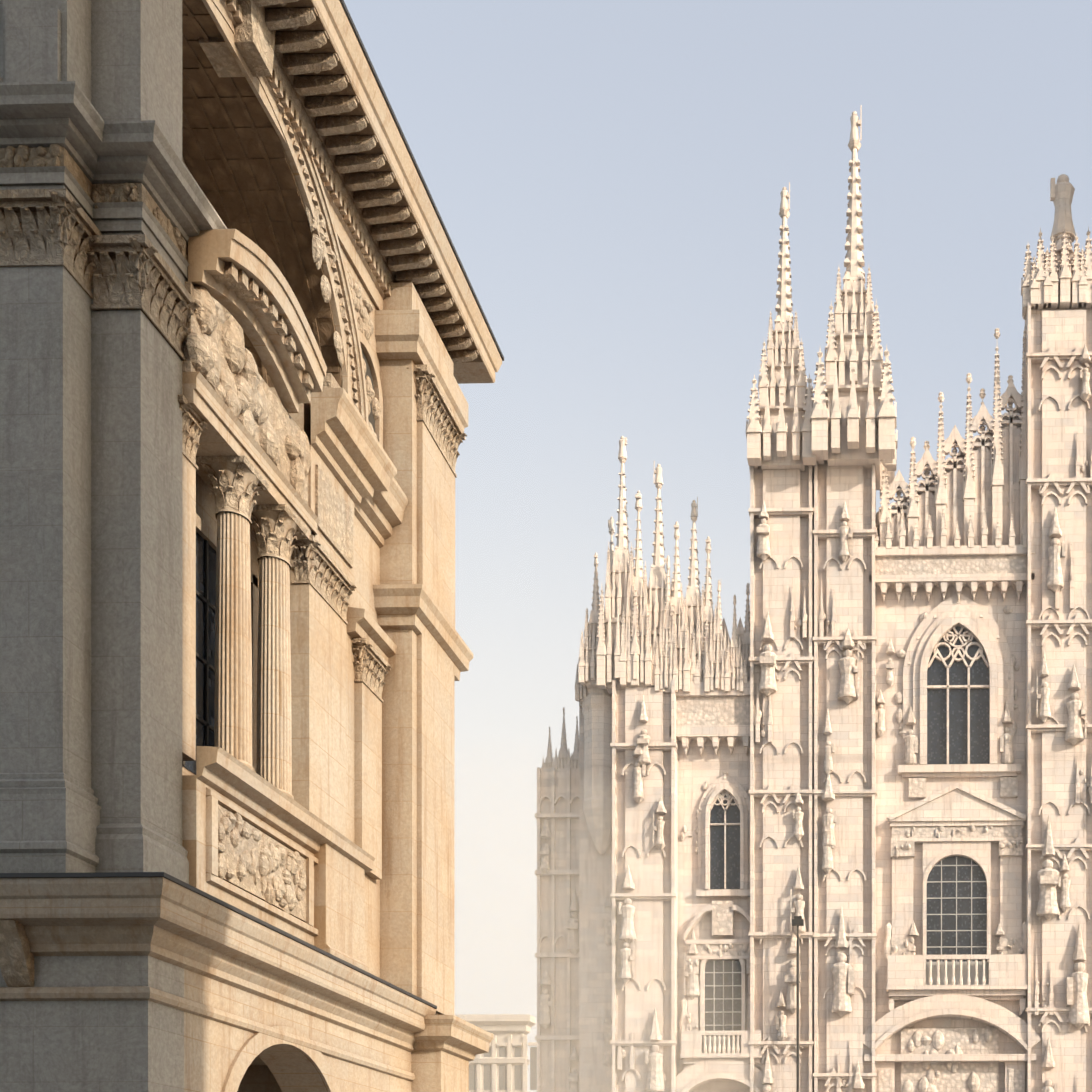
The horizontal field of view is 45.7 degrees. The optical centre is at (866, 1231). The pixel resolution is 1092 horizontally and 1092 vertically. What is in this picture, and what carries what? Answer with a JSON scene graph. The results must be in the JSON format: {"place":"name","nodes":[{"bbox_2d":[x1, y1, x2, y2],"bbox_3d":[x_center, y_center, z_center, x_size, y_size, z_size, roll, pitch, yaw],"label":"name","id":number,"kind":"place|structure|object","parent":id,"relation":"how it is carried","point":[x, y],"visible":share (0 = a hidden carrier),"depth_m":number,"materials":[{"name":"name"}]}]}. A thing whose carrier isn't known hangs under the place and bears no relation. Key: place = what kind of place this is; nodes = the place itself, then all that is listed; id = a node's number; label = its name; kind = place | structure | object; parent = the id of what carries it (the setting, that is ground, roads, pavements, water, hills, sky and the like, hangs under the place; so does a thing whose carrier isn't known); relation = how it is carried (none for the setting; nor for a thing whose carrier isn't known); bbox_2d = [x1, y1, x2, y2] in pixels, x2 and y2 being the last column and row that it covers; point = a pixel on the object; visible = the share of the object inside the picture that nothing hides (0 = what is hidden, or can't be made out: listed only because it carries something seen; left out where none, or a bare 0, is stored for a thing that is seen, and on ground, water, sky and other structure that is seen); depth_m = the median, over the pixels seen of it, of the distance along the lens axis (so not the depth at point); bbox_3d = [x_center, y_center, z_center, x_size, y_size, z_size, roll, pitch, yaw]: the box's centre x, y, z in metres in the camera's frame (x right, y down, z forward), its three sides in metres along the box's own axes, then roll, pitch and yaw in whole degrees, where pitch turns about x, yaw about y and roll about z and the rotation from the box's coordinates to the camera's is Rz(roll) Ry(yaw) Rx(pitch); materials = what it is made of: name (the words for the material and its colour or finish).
{"place":"outdoors","nodes":[
{"label":"outdoors","id":0,"kind":"place"},
{"bbox_2d":[344,0,1091,1091],"label":"sky","id":1,"kind":"structure","parent":0,"point":[606,179],"materials":[{"name":"blue"}]},
{"bbox_3d":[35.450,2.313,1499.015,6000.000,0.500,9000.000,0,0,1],"label":"piazza ground","id":2,"kind":"structure","parent":0,"visible":0},
{"bbox_2d":[0,0,501,1091],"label":"building facade","id":3,"kind":"structure","parent":2,"relation":"on","point":[362,822],"depth_m":26.76,"materials":[{"name":"beige stone"}]},
{"bbox_2d":[0,0,226,1091],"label":"palazzo corner","id":4,"kind":"object","parent":3,"relation":"attached to","point":[90,596],"visible":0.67,"depth_m":20.20,"materials":[{"name":"stone"}]},
{"bbox_2d":[183,532,215,774],"bbox_3d":[-12.968,-11.187,24.030,0.020,4.700,3.150,0,0,1],"label":"window frame","id":5,"kind":"object","parent":3,"relation":"in","point":[200,642],"depth_m":23.95,"materials":[{"name":"black metal"}]},
{"bbox_2d":[0,0,476,986],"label":"palazzo carvings","id":6,"kind":"object","parent":3,"relation":"attached to","point":[198,328],"visible":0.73,"depth_m":23.89,"materials":[{"name":"beige stone"}]},
{"bbox_2d":[0,0,503,1008],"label":"roof flashing","id":7,"kind":"object","parent":3,"relation":"attached to","point":[172,878],"visible":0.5,"depth_m":24.66,"materials":[{"name":"grey metal"}]},
{"bbox_2d":[208,462,297,799],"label":"columns","id":8,"kind":"structure","parent":3,"relation":"attached to","point":[233,691],"depth_m":23.69,"materials":[{"name":"beige stone"}]},
{"bbox_2d":[182,348,374,765],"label":"palazzo window bars","id":9,"kind":"object","parent":3,"relation":"in","point":[208,604],"visible":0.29,"depth_m":24.02,"materials":[{"name":"black metal"}]},
{"bbox_2d":[182,0,482,387],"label":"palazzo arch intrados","id":10,"kind":"object","parent":3,"relation":"attached to","point":[235,160],"visible":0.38,"depth_m":25.76,"materials":[{"name":"beige stone"}]},
{"bbox_2d":[455,1014,537,1091],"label":"building","id":11,"kind":"structure","parent":2,"relation":"on","point":[486,1018],"depth_m":74.85,"materials":[{"name":"grey stone"}]},
{"bbox_2d":[469,1047,536,1089],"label":"windows","id":12,"kind":"structure","parent":11,"relation":"in","point":[501,1069],"depth_m":74.96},
{"bbox_2d":[792,916,803,1091],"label":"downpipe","id":13,"kind":"object","parent":2,"relation":"on","point":[797,920],"depth_m":96.90,"materials":[{"name":"grey metal"}]},
{"bbox_2d":[535,252,1091,1091],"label":"cathedral facade","id":14,"kind":"structure","parent":2,"relation":"on","point":[853,604],"depth_m":98.52,"materials":[{"name":"beige stone"}]},
{"bbox_2d":[539,344,1090,1091],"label":"duomo carvings","id":15,"kind":"object","parent":14,"relation":"attached to","point":[941,1076],"depth_m":98.52,"materials":[{"name":"beige stone"}]},
{"bbox_2d":[541,105,1091,1052],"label":"spires","id":16,"kind":"object","parent":14,"relation":"on","point":[859,357],"depth_m":98.62,"materials":[{"name":"stone"}]},
{"bbox_2d":[703,857,987,1052],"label":"window grilles","id":17,"kind":"object","parent":14,"relation":"in","point":[957,970],"depth_m":99.10,"materials":[{"name":"black metal"}]},
{"bbox_2d":[705,626,988,1036],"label":"window glass","id":18,"kind":"object","parent":14,"relation":"in","point":[959,673],"depth_m":99.23,"materials":[{"name":"black glass"}]},
{"bbox_2d":[710,624,989,888],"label":"window tracery","id":19,"kind":"object","parent":14,"relation":"in","point":[960,648],"depth_m":98.93,"materials":[{"name":"beige stone"}]}
]}

